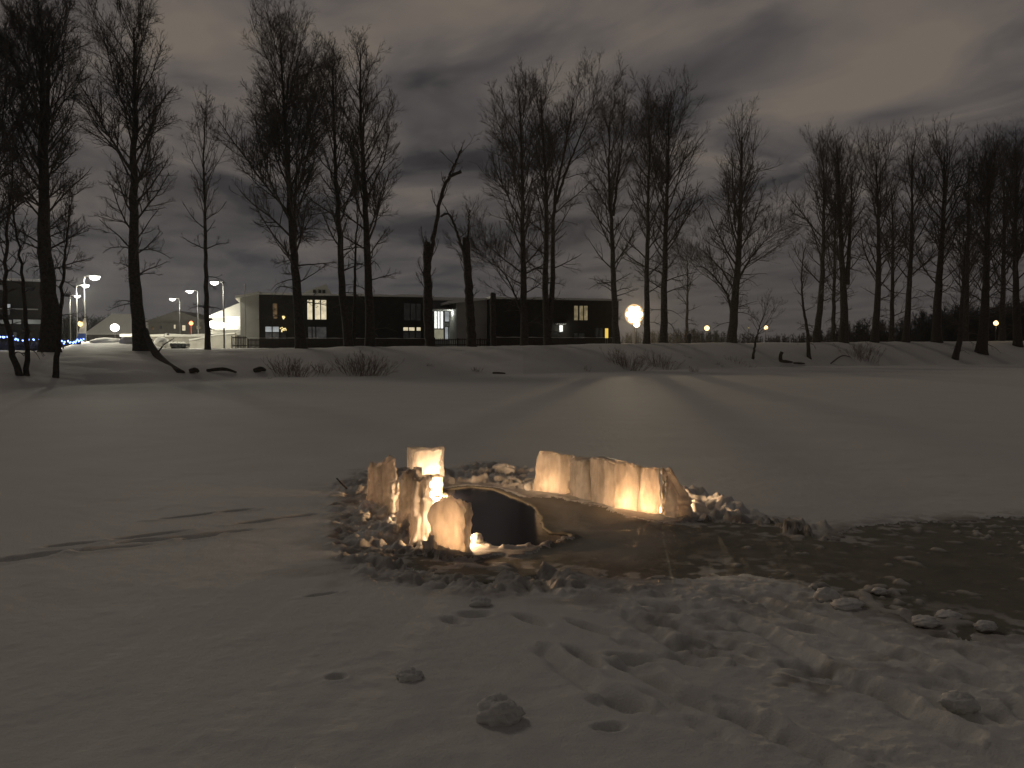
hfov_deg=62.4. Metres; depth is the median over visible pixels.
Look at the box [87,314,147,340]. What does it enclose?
roofed house
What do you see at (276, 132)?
bare tree
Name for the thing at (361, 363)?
shrub
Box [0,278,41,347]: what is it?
office building
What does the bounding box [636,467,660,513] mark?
ice block
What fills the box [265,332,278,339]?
window
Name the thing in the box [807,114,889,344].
bare tree
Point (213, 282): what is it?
street lamp
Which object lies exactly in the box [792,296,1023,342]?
woods
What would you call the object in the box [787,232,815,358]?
bare tree
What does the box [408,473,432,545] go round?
ice block
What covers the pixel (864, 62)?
sky
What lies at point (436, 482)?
ice block
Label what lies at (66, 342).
string light
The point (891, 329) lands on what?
bare tree
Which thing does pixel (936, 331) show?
bare tree
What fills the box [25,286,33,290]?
window
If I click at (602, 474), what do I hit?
ice block
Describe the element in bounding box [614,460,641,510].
ice block
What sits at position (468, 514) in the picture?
ice block
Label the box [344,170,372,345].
bare tree
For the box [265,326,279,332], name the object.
window
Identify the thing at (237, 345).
picket fence
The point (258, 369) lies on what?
log
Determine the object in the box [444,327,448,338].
window
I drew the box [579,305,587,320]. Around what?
window
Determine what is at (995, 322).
post lamp
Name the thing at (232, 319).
lit house
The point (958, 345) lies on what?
bare tree
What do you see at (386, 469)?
ice block
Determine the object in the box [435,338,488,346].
picket fence
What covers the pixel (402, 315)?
apartment building
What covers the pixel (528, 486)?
snow clump
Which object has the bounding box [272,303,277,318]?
window
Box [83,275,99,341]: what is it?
street lamp
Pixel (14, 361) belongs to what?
bare tree
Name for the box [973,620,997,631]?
snow clump
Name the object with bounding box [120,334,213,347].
shed
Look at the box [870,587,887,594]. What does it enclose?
snow clump
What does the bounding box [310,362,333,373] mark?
shrub
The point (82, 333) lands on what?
feather banner
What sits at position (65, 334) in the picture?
thicket
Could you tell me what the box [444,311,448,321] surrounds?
window
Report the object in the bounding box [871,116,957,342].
bare tree
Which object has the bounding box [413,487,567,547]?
water
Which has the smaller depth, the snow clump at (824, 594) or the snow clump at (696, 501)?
the snow clump at (824, 594)
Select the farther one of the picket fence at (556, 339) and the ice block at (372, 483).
the picket fence at (556, 339)
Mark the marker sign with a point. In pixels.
(606, 332)
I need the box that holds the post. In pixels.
[489,290,496,345]
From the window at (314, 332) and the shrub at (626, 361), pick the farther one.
the window at (314, 332)
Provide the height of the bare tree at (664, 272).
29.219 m
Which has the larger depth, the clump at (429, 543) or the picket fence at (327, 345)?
the picket fence at (327, 345)
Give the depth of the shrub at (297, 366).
53.62 m
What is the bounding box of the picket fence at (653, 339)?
[620,327,916,343]
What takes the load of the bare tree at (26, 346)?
on the snow ground
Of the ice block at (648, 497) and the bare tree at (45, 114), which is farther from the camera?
the bare tree at (45, 114)
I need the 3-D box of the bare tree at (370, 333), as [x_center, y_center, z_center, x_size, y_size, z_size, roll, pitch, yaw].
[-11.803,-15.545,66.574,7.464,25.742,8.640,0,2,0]
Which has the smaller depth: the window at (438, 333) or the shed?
the window at (438, 333)
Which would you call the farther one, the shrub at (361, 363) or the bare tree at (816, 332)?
the bare tree at (816, 332)
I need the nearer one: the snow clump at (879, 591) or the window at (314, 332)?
the snow clump at (879, 591)
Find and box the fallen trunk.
[143,328,184,372]
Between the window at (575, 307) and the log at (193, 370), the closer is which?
the log at (193, 370)
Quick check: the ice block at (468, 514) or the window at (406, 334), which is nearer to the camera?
the ice block at (468, 514)
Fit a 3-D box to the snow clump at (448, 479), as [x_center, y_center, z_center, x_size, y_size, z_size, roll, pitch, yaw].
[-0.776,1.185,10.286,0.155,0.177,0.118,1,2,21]
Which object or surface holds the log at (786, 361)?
on the snow ground
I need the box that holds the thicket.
[61,311,203,347]
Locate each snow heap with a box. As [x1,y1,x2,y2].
[89,338,119,342]
[119,337,131,343]
[154,337,170,348]
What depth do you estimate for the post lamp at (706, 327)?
111.68 m
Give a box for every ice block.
[366,461,380,502]
[375,455,397,508]
[387,479,399,515]
[396,467,422,527]
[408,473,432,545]
[411,448,441,475]
[423,474,442,493]
[427,495,465,551]
[463,501,472,552]
[532,450,573,493]
[568,456,590,499]
[590,456,616,506]
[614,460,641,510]
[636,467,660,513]
[660,467,691,517]
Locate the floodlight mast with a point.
(633, 312)
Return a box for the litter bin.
[687,333,691,342]
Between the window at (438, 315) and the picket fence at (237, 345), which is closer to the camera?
the picket fence at (237, 345)
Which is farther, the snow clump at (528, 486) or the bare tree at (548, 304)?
the bare tree at (548, 304)
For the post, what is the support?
on the snow ground
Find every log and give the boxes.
[189,368,199,372]
[206,367,236,372]
[253,366,265,371]
[779,360,792,362]
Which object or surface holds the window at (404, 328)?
in the apartment building at (402, 315)
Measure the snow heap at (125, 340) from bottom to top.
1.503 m
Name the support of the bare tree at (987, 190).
on the snow ground
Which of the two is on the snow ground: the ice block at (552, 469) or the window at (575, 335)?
the ice block at (552, 469)
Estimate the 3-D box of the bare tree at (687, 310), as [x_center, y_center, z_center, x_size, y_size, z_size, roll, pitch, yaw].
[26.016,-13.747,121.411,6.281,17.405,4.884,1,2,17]
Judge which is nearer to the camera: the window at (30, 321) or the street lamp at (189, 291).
the window at (30, 321)
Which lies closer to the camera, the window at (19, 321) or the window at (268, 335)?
the window at (19, 321)
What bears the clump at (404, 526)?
on the snow ground
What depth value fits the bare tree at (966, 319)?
135.03 m
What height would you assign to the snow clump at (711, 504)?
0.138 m
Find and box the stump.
[779,351,783,359]
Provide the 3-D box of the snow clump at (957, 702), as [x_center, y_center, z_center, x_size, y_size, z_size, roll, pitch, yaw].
[2.023,1.446,3.830,0.167,0.107,0.135,0,2,0]
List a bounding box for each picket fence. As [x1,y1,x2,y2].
[231,336,246,348]
[247,338,424,347]
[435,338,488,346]
[496,337,611,345]
[620,327,916,343]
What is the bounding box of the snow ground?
[0,341,1023,767]
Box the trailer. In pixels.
[169,342,189,348]
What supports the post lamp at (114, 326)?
on the snow ground
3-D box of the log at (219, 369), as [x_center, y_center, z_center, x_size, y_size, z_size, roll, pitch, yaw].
[-17.315,-0.819,50.531,0.226,0.373,1.963,2,3,40]
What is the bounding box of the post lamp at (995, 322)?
[993,320,998,340]
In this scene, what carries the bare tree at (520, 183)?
on the snow ground
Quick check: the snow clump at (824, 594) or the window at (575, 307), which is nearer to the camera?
the snow clump at (824, 594)
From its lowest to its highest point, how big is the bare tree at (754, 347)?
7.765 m
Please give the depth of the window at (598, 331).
105.11 m
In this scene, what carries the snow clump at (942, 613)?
on the bare ice
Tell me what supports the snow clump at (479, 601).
on the snow ground
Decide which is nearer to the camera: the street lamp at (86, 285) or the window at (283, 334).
the window at (283, 334)
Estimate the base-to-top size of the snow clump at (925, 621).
0.072 m
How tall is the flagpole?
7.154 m
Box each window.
[13,319,21,324]
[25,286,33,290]
[28,319,40,324]
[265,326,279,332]
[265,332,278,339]
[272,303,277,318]
[280,327,286,339]
[307,299,312,319]
[307,326,326,338]
[314,299,326,319]
[403,303,420,320]
[403,327,414,330]
[403,331,420,337]
[434,311,443,328]
[434,329,443,338]
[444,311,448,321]
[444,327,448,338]
[573,305,578,320]
[573,333,584,338]
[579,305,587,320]
[595,328,602,337]
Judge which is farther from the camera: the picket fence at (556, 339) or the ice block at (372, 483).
the picket fence at (556, 339)
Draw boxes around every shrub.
[261,353,325,376]
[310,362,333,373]
[327,348,403,375]
[601,345,656,370]
[639,348,682,369]
[838,342,886,362]
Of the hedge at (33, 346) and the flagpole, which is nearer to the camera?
the hedge at (33, 346)
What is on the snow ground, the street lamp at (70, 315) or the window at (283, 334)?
the street lamp at (70, 315)
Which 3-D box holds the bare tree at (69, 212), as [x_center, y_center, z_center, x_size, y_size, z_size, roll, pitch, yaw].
[-21.769,-5.164,40.585,2.785,10.370,2.069,2,3,44]
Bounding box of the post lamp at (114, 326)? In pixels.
[110,323,118,330]
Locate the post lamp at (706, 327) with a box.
[704,325,708,342]
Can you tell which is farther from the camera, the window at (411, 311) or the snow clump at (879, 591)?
the window at (411, 311)
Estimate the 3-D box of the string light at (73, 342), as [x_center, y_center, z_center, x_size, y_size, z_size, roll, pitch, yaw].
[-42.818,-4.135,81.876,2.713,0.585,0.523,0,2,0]
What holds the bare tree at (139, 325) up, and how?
on the snow ground
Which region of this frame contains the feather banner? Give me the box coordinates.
[76,318,86,341]
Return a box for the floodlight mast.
[625,304,643,343]
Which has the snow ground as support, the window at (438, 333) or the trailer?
the trailer
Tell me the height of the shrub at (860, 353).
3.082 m
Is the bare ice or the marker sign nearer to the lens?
the bare ice
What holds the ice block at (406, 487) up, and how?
on the snow ground
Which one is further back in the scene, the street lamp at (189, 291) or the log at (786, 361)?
the street lamp at (189, 291)
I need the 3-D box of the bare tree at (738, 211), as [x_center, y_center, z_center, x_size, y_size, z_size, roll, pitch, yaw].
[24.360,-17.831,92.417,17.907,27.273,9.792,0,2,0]
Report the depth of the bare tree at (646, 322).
85.58 m
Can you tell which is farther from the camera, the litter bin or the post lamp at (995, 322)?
the post lamp at (995, 322)
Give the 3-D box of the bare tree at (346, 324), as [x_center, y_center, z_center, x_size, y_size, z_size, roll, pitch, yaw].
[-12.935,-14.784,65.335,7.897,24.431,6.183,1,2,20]
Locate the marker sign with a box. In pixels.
[605,328,607,343]
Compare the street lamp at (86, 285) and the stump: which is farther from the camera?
the street lamp at (86, 285)
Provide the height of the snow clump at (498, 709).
0.159 m
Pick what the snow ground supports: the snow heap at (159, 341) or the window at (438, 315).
the snow heap at (159, 341)
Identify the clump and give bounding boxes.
[395,666,423,682]
[397,519,409,536]
[422,533,437,555]
[443,474,454,483]
[469,596,490,606]
[471,532,482,543]
[475,692,525,726]
[492,463,515,474]
[524,482,532,490]
[691,499,701,504]
[706,499,716,509]
[813,587,840,602]
[831,597,865,610]
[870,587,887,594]
[911,614,942,628]
[935,609,962,618]
[938,690,980,713]
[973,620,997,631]
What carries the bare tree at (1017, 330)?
on the snow ground
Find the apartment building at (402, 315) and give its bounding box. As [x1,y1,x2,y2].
[235,284,621,347]
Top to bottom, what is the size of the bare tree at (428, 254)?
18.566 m
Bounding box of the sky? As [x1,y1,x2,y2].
[0,0,1023,343]
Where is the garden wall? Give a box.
[189,333,236,347]
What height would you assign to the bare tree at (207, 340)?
19.981 m
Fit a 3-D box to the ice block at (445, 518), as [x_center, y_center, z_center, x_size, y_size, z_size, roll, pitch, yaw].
[-0.522,1.145,6.827,0.316,0.492,0.125,1,2,16]
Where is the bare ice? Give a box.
[390,485,1023,640]
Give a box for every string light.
[61,338,83,343]
[62,341,80,348]
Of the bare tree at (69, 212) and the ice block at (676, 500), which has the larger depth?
the bare tree at (69, 212)
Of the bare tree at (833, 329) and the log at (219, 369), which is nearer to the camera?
the log at (219, 369)
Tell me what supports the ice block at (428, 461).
on the ice block at (436, 482)
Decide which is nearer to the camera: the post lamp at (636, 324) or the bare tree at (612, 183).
the bare tree at (612, 183)
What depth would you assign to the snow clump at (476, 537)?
7.06 m
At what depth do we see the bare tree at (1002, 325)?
137.26 m
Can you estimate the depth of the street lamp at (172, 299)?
132.60 m
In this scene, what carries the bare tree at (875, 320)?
on the snow ground
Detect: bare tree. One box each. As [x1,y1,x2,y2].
[0,0,60,308]
[0,0,98,351]
[0,124,37,375]
[0,152,44,375]
[33,168,87,377]
[58,0,186,350]
[178,81,241,349]
[201,0,355,348]
[291,31,391,346]
[314,24,406,346]
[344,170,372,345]
[415,132,481,346]
[432,192,479,346]
[443,57,562,345]
[516,47,628,344]
[575,72,660,343]
[614,73,683,343]
[622,62,710,342]
[655,93,811,342]
[671,231,711,342]
[741,290,786,358]
[785,120,872,342]
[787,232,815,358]
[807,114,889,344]
[810,163,861,341]
[844,119,922,342]
[857,166,927,341]
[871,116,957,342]
[898,113,984,342]
[918,127,998,340]
[934,206,1014,359]
[944,116,1023,354]
[946,127,1023,340]
[972,113,1023,346]
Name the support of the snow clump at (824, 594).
on the bare ice
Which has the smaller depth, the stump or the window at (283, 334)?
the stump
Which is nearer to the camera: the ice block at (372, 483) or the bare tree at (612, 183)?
the ice block at (372, 483)
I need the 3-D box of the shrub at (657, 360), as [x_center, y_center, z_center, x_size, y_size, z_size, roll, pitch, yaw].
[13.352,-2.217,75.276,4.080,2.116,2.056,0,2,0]
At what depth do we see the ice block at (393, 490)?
8.20 m
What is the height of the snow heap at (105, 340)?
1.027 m
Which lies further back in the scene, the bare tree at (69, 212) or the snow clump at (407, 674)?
the bare tree at (69, 212)
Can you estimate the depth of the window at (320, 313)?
96.41 m
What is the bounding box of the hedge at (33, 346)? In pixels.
[0,341,37,350]
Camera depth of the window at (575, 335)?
104.44 m
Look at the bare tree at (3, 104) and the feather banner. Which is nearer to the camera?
the bare tree at (3, 104)
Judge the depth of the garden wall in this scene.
95.66 m
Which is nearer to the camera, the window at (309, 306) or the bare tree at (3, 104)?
the bare tree at (3, 104)
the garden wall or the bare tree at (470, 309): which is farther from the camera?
the garden wall
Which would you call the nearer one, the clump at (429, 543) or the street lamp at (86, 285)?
the clump at (429, 543)
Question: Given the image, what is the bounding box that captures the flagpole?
[244,284,245,343]
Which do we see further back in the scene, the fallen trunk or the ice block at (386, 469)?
the fallen trunk
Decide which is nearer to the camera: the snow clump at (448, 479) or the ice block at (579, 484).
the ice block at (579, 484)
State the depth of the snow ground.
6.11 m
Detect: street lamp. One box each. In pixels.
[69,295,80,344]
[76,284,89,340]
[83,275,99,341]
[169,298,180,333]
[186,290,198,333]
[210,280,224,347]
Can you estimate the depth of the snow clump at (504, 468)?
11.22 m
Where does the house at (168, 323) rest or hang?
on the snow ground
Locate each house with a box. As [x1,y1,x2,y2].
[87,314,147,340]
[146,311,212,348]
[209,303,239,347]
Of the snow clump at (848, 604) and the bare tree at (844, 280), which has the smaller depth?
the snow clump at (848, 604)

